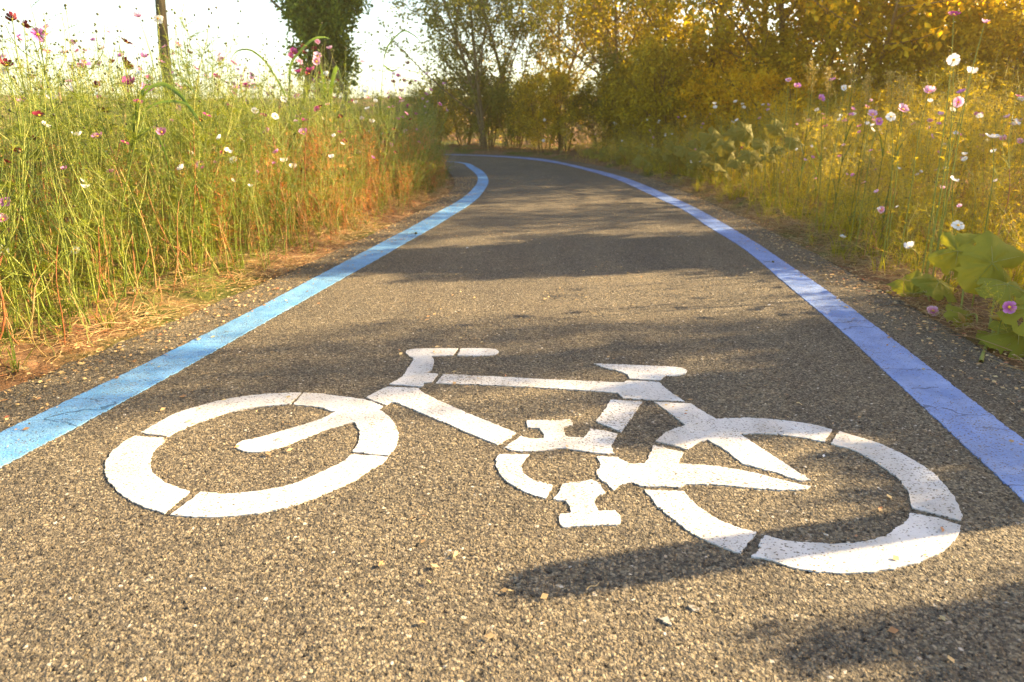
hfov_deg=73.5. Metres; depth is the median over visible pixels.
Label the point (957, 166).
cosmos plant
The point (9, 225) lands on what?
cosmos plant
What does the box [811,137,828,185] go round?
cosmos plant
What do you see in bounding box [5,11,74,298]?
cosmos plant
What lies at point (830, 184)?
cosmos growth
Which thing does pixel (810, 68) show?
plume grass
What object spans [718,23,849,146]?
shrub
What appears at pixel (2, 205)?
cosmos plant
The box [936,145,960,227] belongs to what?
cosmos plant
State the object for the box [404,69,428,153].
cosmos plant
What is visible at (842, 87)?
cosmos plant
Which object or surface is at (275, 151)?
cosmos plant
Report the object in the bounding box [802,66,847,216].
plume grass
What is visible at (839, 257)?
dry straw
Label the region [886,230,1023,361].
squash plant
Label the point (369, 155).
rusty stem growth
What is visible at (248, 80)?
cosmos plant
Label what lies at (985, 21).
cosmos plant
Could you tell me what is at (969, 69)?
cosmos plant
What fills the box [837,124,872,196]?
cosmos plant
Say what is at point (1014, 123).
cosmos plant
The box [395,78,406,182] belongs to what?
cosmos plant
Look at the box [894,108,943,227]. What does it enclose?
cosmos plant
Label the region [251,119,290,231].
cosmos plant
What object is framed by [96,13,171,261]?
cosmos plant
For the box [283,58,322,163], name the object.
cosmos plant
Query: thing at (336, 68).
reed plant
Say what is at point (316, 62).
cosmos plant
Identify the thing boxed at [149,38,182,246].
cosmos plant
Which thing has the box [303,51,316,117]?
tree stake
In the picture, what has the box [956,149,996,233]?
cosmos plant
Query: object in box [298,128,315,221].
cosmos plant
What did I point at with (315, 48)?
cosmos plant
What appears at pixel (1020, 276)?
weeds
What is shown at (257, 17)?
sky
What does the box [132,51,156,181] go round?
cosmos plant
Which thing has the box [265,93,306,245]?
cosmos plant
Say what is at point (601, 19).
tree
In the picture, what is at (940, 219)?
cosmos plant
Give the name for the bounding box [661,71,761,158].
shrub
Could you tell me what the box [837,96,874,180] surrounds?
cosmos plant
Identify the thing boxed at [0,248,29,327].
cosmos plant
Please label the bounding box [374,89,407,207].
cosmos plant
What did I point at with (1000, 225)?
cosmos plant
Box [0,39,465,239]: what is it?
wildflower thicket
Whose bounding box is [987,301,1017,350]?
cosmos plant
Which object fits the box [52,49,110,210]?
cosmos plant
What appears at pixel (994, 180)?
cosmos plant
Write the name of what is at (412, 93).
shrub
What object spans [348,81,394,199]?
cosmos plant
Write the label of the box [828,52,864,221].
plume grass
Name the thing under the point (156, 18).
cosmos plant
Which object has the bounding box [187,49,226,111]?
cosmos plant
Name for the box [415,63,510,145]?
shrub
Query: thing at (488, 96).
shrub
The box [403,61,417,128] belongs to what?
cosmos plant
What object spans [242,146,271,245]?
cosmos plant
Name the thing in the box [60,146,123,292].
cosmos plant
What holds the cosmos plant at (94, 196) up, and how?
on the ground at (474, 147)
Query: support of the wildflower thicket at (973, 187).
on the ground at (474, 147)
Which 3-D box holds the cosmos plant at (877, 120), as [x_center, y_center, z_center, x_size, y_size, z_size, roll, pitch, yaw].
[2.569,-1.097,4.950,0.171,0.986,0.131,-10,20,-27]
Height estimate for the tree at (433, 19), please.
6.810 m
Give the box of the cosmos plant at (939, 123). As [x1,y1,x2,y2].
[933,122,961,220]
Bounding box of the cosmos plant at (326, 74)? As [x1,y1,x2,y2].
[296,57,337,128]
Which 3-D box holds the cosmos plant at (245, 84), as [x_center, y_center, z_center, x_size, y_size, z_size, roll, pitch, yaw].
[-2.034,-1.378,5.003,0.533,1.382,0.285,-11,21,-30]
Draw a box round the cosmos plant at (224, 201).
[208,134,239,251]
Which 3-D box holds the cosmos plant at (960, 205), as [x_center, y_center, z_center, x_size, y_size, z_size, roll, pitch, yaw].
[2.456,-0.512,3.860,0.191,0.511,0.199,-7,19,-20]
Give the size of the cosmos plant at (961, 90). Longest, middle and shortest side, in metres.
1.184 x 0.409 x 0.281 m
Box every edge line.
[0,155,488,467]
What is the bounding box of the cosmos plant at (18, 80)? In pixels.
[3,47,37,141]
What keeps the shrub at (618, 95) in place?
on the ground at (474, 147)
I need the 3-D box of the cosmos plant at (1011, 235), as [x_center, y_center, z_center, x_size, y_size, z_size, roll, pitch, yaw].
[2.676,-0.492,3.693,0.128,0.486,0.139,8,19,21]
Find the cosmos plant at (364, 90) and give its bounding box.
[334,56,366,126]
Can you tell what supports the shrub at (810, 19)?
on the ground at (474, 147)
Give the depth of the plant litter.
3.49 m
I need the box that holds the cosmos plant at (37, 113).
[0,58,54,338]
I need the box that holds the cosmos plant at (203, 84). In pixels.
[168,25,237,213]
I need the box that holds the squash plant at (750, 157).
[727,136,803,200]
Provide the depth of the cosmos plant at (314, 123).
6.54 m
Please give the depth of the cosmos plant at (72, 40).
6.42 m
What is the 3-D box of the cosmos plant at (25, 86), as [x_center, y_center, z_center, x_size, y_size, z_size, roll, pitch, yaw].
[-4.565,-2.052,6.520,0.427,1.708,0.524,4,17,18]
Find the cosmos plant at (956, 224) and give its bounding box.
[937,220,964,298]
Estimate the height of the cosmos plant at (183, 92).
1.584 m
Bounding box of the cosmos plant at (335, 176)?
[315,131,343,228]
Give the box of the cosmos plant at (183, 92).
[151,36,231,188]
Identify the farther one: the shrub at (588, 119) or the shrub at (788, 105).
the shrub at (588, 119)
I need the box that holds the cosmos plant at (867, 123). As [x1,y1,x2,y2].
[845,122,878,207]
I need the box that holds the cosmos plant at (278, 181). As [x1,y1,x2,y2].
[277,157,287,230]
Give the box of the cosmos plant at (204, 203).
[196,161,210,256]
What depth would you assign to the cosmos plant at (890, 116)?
4.43 m
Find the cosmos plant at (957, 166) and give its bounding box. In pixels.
[947,131,966,219]
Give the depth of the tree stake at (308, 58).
11.75 m
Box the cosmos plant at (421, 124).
[406,98,431,165]
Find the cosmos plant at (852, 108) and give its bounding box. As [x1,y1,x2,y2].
[834,107,865,186]
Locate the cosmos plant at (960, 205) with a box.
[930,204,968,285]
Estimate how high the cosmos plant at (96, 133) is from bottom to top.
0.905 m
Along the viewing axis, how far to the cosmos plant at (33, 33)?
3.35 m
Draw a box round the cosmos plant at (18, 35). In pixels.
[0,34,74,227]
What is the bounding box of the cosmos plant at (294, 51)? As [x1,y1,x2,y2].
[259,30,313,211]
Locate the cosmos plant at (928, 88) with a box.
[897,85,935,269]
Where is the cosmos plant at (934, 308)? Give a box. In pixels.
[924,305,941,315]
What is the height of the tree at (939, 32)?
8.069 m
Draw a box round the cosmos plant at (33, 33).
[30,27,91,293]
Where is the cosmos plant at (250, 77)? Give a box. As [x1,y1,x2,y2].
[215,52,254,126]
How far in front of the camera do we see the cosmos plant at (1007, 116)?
5.34 m
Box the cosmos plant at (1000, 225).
[983,87,1023,235]
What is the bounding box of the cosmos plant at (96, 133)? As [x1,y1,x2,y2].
[91,132,127,294]
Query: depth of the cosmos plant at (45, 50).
5.25 m
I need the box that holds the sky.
[0,0,1019,98]
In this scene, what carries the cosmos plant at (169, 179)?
on the ground at (474, 147)
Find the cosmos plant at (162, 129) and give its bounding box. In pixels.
[156,127,169,273]
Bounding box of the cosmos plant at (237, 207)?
[228,160,255,255]
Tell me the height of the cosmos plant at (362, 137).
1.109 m
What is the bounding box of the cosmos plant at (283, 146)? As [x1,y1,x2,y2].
[263,86,310,213]
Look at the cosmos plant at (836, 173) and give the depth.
7.07 m
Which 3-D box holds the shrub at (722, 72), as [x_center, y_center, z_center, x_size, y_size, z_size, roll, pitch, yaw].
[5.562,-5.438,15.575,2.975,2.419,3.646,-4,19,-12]
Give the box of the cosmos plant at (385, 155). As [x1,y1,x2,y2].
[368,116,397,207]
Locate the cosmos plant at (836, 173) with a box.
[822,143,846,208]
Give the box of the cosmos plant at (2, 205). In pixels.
[0,197,29,331]
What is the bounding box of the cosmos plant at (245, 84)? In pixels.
[179,48,268,238]
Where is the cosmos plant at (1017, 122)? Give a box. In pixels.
[1006,118,1023,242]
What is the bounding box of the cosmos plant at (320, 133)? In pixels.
[302,94,334,213]
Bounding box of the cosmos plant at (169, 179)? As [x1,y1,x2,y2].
[153,118,179,245]
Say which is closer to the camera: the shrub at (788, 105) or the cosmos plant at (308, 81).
the cosmos plant at (308, 81)
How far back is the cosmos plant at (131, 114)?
5.18 m
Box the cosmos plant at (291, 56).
[253,38,301,152]
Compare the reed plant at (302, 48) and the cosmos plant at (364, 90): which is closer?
the reed plant at (302, 48)
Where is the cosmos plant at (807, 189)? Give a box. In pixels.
[798,156,821,227]
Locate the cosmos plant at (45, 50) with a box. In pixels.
[11,49,77,222]
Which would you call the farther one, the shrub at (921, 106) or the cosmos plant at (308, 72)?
the shrub at (921, 106)
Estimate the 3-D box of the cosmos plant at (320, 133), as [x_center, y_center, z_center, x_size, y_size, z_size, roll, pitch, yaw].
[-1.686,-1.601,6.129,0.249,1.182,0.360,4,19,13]
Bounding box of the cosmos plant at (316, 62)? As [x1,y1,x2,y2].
[313,57,330,203]
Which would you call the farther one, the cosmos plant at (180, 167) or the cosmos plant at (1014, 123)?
the cosmos plant at (1014, 123)
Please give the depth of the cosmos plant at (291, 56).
7.32 m
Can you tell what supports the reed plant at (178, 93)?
on the ground at (474, 147)
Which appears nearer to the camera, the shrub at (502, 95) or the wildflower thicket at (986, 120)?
the wildflower thicket at (986, 120)
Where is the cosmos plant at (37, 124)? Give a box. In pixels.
[0,48,56,223]
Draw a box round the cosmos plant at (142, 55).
[72,25,147,229]
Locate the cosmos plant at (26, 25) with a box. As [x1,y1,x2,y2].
[13,19,75,300]
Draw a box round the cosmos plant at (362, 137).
[348,114,369,193]
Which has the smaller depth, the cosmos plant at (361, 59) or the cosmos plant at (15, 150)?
the cosmos plant at (15, 150)
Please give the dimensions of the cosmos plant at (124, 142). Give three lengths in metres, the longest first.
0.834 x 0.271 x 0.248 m
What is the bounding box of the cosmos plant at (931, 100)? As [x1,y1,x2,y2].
[915,98,955,201]
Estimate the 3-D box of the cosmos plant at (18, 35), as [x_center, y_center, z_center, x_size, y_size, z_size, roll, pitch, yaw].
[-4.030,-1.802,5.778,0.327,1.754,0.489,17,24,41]
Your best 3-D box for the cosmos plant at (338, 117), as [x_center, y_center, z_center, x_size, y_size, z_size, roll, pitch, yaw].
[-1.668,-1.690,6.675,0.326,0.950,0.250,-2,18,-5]
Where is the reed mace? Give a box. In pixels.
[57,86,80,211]
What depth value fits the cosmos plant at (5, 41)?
4.70 m
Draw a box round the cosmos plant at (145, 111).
[100,45,161,208]
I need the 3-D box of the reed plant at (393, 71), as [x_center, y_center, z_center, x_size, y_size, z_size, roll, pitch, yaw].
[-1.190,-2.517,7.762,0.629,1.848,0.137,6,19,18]
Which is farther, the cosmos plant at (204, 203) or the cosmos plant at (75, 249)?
the cosmos plant at (204, 203)
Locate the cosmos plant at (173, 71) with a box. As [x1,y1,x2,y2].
[169,53,191,120]
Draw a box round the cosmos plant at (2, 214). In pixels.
[0,213,25,331]
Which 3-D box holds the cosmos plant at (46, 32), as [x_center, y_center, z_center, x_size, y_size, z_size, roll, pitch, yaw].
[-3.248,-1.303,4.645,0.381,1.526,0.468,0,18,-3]
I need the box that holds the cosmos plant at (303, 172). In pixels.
[286,120,320,226]
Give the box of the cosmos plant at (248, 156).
[219,88,262,251]
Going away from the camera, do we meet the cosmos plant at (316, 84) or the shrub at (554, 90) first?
the cosmos plant at (316, 84)
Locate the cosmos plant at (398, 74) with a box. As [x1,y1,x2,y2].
[396,73,405,171]
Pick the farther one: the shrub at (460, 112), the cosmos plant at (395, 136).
the shrub at (460, 112)
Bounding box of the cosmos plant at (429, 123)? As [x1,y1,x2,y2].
[407,79,444,180]
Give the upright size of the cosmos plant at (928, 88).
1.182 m
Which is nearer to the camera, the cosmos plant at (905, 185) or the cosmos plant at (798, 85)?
the cosmos plant at (905, 185)
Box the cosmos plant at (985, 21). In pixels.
[932,18,989,275]
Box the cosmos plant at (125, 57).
[64,37,143,281]
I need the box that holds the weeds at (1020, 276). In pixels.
[620,157,1023,308]
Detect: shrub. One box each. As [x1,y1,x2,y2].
[372,81,455,140]
[394,77,472,143]
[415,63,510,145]
[429,53,518,146]
[463,71,556,148]
[503,65,580,149]
[514,58,595,150]
[558,75,638,148]
[559,55,667,151]
[577,40,732,143]
[577,50,638,145]
[591,44,704,154]
[597,3,751,150]
[604,20,710,147]
[635,0,864,127]
[647,2,770,131]
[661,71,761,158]
[675,45,814,157]
[688,48,778,129]
[703,53,849,162]
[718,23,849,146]
[746,90,833,165]
[758,0,966,112]
[788,0,1020,149]
[800,87,876,164]
[835,74,925,162]
[850,73,980,162]
[853,0,1023,148]
[892,0,1023,142]
[901,46,1019,162]
[920,0,1023,152]
[951,3,1023,153]
[965,67,1023,157]
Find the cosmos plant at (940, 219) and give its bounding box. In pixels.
[918,186,958,252]
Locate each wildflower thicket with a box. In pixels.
[0,0,338,344]
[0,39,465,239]
[423,113,690,158]
[574,48,1023,227]
[813,58,1023,333]
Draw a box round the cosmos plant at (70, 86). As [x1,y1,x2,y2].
[0,40,72,277]
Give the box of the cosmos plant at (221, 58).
[219,57,259,147]
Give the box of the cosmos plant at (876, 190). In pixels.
[862,181,895,259]
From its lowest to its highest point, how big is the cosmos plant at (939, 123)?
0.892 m
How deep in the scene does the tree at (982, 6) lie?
11.58 m
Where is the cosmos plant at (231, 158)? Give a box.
[230,156,238,251]
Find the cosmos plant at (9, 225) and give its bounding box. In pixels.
[0,153,23,305]
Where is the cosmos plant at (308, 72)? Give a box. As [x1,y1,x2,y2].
[305,70,326,218]
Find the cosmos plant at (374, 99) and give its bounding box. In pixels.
[361,87,392,205]
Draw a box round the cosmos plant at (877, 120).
[854,117,882,253]
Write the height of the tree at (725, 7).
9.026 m
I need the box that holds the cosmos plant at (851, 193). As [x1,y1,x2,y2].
[841,173,858,218]
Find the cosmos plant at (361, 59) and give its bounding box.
[315,39,365,157]
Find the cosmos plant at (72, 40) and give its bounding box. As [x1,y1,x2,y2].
[69,39,139,155]
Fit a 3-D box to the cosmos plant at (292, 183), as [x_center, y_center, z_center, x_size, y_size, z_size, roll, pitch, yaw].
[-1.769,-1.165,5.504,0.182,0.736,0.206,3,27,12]
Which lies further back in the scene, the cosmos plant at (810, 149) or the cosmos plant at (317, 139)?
the cosmos plant at (810, 149)
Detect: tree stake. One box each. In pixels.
[302,55,310,99]
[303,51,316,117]
[325,45,358,126]
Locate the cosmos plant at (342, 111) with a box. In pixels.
[332,83,363,194]
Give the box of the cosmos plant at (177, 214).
[150,106,210,292]
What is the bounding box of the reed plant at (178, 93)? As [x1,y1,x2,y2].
[128,69,205,281]
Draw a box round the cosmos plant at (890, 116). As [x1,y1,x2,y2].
[882,112,904,267]
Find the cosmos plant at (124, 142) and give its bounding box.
[68,136,128,298]
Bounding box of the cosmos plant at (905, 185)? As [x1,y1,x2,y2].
[890,167,922,238]
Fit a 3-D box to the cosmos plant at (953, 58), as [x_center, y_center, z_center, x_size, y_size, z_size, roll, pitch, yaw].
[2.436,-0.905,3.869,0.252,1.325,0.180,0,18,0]
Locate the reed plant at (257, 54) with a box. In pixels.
[231,48,296,214]
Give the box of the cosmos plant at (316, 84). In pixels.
[299,43,331,181]
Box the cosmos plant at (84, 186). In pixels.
[44,150,95,309]
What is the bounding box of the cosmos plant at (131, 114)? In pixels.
[90,60,156,217]
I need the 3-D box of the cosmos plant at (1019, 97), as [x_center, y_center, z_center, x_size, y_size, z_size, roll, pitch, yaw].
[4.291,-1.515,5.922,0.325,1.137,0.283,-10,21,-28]
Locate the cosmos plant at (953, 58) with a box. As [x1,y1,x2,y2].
[921,53,961,273]
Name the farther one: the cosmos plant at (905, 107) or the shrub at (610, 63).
the shrub at (610, 63)
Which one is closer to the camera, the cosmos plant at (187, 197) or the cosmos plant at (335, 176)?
the cosmos plant at (187, 197)
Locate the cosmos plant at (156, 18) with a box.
[148,15,188,270]
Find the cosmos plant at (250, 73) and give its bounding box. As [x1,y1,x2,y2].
[225,71,253,140]
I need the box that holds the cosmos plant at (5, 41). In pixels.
[0,40,21,148]
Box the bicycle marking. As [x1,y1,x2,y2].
[104,348,962,573]
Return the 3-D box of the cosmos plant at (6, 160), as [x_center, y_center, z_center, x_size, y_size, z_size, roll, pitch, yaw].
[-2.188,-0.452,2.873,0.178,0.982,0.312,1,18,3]
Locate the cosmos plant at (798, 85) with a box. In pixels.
[781,83,800,213]
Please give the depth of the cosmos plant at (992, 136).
3.43 m
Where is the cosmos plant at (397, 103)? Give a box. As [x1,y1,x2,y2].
[391,79,408,171]
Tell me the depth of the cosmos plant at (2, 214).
3.15 m
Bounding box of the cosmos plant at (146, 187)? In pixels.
[88,99,190,282]
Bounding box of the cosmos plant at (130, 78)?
[122,75,176,261]
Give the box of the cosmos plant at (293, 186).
[289,164,296,231]
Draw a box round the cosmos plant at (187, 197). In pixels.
[153,149,207,259]
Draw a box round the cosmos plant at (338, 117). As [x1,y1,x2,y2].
[322,116,354,209]
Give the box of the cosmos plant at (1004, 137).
[994,119,1023,230]
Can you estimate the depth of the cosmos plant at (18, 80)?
6.20 m
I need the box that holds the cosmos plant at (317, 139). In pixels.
[301,102,335,205]
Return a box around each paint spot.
[657,616,672,625]
[688,605,701,613]
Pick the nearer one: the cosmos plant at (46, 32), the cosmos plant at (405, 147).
the cosmos plant at (46, 32)
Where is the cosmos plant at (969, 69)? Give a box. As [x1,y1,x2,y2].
[922,66,978,272]
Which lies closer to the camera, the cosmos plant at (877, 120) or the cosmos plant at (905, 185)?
the cosmos plant at (877, 120)
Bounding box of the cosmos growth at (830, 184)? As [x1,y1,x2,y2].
[573,134,1023,331]
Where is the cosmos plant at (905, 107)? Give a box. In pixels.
[883,103,908,264]
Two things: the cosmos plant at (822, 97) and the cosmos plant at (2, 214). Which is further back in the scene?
the cosmos plant at (822, 97)
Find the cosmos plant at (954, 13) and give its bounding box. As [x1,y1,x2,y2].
[921,11,960,273]
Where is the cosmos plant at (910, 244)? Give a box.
[903,241,927,271]
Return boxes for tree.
[270,0,372,122]
[350,0,557,147]
[380,0,577,142]
[452,0,694,144]
[474,0,644,143]
[556,0,731,56]
[577,0,856,146]
[619,0,804,42]
[636,0,844,79]
[777,0,1022,82]
[858,0,1023,76]
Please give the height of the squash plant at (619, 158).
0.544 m
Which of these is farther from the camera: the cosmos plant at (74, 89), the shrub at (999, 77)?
the shrub at (999, 77)
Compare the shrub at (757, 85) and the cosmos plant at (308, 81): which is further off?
the shrub at (757, 85)
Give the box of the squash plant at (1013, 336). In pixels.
[975,291,1023,358]
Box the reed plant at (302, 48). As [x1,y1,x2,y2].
[289,36,329,216]
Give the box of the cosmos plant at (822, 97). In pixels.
[814,94,825,233]
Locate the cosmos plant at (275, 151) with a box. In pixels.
[273,110,314,236]
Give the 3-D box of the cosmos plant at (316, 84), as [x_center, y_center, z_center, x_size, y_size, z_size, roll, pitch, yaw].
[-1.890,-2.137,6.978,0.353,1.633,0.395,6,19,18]
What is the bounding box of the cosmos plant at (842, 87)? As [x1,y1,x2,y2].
[822,85,846,233]
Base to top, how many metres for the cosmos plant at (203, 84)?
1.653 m
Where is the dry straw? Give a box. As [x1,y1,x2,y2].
[0,176,1023,387]
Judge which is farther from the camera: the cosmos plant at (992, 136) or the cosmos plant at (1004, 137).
the cosmos plant at (1004, 137)
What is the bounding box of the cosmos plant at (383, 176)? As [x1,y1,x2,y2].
[372,140,396,213]
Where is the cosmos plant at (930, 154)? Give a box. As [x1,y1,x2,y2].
[911,122,948,202]
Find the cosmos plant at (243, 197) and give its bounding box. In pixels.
[236,155,250,247]
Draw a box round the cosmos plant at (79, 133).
[19,92,91,297]
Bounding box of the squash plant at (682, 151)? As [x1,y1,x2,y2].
[663,138,751,183]
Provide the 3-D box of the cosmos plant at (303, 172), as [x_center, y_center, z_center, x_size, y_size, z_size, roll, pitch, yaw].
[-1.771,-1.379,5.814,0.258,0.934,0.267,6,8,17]
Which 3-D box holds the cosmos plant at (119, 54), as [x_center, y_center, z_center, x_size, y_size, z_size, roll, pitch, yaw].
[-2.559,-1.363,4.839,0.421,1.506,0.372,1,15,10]
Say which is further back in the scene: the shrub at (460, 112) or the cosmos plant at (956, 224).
the shrub at (460, 112)
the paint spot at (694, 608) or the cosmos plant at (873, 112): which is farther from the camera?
the cosmos plant at (873, 112)
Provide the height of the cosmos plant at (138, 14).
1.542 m
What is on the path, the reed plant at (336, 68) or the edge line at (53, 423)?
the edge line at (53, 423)
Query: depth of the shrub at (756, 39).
14.23 m
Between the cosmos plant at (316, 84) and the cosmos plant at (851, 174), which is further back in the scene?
the cosmos plant at (316, 84)
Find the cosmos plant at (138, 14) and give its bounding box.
[132,11,188,268]
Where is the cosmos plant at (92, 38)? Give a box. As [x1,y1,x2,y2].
[89,22,139,193]
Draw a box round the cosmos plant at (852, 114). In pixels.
[828,77,860,205]
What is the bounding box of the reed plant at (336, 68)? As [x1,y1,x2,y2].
[319,65,340,185]
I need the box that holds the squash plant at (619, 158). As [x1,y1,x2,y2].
[582,143,649,165]
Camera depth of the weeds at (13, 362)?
4.01 m
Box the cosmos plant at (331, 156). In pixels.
[320,133,345,233]
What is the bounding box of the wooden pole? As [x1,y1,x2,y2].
[155,0,174,150]
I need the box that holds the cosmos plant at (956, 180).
[938,175,964,283]
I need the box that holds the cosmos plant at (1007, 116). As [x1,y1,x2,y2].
[983,111,1023,213]
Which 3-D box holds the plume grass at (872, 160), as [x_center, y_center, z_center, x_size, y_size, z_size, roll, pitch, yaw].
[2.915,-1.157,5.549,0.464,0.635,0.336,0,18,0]
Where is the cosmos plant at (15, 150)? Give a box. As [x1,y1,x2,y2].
[11,116,107,321]
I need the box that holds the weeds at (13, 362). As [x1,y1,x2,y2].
[0,172,444,372]
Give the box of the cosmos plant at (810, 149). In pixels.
[797,108,829,199]
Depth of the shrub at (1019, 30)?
10.70 m
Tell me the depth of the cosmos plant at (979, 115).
4.97 m
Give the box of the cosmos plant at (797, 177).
[791,148,804,205]
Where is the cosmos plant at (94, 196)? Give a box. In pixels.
[28,108,137,295]
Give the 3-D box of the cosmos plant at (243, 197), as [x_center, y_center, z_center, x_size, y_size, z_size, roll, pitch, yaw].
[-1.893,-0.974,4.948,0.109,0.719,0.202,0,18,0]
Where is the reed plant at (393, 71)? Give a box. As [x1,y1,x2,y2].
[380,30,428,193]
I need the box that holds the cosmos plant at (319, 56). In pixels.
[313,52,325,224]
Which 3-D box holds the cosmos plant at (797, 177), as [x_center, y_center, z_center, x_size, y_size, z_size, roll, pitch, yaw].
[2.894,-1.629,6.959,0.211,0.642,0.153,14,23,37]
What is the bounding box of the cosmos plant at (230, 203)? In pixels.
[214,139,242,248]
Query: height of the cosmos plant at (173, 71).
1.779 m
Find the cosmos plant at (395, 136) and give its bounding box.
[382,97,403,177]
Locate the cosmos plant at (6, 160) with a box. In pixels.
[0,158,20,327]
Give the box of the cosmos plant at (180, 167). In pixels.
[177,114,231,277]
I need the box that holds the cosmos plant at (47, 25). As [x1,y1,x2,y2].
[1,24,72,196]
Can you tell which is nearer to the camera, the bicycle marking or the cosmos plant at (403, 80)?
the bicycle marking
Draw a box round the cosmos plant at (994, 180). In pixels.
[975,179,1007,235]
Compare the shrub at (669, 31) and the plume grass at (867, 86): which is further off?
the shrub at (669, 31)
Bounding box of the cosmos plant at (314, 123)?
[294,77,323,184]
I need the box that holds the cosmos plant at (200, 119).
[185,116,225,270]
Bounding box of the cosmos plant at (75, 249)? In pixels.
[71,246,113,296]
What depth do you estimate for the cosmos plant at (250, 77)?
6.93 m
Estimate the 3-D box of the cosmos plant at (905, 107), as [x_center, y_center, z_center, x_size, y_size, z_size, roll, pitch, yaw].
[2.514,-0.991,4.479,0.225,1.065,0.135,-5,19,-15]
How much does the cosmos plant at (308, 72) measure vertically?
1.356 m
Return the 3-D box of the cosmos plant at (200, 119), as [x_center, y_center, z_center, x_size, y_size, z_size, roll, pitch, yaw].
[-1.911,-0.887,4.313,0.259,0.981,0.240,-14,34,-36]
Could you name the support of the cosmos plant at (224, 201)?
on the ground at (474, 147)
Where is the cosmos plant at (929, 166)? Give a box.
[919,122,946,201]
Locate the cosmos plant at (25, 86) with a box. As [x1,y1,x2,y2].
[1,30,55,197]
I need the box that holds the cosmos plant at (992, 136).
[962,133,1009,306]
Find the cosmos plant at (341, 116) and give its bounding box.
[312,105,346,226]
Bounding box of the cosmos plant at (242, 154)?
[216,88,259,233]
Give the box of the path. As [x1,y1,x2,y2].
[0,150,1023,681]
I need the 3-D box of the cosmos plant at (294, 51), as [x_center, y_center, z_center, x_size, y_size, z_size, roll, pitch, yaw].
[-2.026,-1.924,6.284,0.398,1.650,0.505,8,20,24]
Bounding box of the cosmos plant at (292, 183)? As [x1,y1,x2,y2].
[272,154,298,236]
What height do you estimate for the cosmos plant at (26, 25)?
1.380 m
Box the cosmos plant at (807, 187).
[798,158,817,222]
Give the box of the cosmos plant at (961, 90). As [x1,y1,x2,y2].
[918,89,982,234]
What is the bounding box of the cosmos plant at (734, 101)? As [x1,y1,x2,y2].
[711,100,736,174]
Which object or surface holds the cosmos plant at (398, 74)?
on the ground at (474, 147)
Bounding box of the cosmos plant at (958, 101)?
[922,96,963,272]
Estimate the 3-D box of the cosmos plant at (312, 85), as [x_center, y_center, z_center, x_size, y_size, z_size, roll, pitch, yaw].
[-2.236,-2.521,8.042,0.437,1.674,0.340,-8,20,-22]
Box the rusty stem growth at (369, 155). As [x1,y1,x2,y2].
[0,103,449,305]
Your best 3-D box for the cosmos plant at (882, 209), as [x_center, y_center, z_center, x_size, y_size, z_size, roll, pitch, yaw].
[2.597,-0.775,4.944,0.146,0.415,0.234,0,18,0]
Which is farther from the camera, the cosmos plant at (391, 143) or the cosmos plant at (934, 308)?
the cosmos plant at (391, 143)
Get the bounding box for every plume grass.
[791,60,827,209]
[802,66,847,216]
[823,72,872,231]
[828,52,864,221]
[845,157,891,235]
[848,68,910,239]
[863,74,914,239]
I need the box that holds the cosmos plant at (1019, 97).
[985,96,1023,227]
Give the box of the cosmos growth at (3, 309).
[0,126,462,371]
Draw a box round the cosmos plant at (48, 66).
[1,16,103,228]
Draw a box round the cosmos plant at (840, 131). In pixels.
[831,112,855,194]
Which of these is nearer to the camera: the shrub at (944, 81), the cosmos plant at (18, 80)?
the cosmos plant at (18, 80)
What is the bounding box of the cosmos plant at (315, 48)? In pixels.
[305,46,321,128]
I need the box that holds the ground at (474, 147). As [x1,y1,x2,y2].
[0,95,1023,390]
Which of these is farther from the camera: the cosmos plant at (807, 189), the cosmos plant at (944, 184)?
the cosmos plant at (807, 189)
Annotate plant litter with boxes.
[0,176,1023,662]
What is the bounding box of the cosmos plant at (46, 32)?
[0,30,50,244]
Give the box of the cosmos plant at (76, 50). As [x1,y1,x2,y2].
[18,32,86,203]
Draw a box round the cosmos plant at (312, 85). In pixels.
[302,50,335,129]
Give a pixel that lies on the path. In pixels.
(102, 578)
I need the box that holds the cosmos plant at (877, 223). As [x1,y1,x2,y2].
[869,188,897,263]
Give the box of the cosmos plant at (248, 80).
[230,46,286,156]
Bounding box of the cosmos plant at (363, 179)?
[354,138,374,219]
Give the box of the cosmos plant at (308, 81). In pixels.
[294,64,336,119]
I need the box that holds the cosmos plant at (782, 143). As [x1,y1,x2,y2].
[774,78,793,213]
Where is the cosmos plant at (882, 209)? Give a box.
[860,206,884,254]
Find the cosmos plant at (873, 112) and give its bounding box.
[850,109,877,244]
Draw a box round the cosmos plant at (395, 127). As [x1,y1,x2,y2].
[381,97,401,169]
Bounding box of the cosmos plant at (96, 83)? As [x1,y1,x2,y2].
[76,64,164,257]
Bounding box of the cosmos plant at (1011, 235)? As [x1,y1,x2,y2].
[1000,209,1021,243]
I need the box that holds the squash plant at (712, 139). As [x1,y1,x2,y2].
[688,118,785,191]
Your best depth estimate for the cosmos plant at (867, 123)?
6.84 m
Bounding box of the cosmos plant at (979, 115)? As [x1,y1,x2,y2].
[932,113,985,245]
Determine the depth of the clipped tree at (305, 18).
11.29 m
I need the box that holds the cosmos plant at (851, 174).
[849,173,875,237]
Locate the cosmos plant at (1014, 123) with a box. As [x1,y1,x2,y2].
[1000,122,1023,223]
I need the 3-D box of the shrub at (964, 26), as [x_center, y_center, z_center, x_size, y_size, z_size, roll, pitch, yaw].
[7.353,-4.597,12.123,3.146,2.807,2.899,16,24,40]
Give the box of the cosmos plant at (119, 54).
[116,36,169,250]
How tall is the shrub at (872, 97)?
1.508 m
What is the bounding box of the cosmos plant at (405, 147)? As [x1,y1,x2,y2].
[393,118,413,186]
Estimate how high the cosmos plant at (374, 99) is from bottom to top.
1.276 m
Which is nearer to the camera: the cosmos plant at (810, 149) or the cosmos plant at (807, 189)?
the cosmos plant at (807, 189)

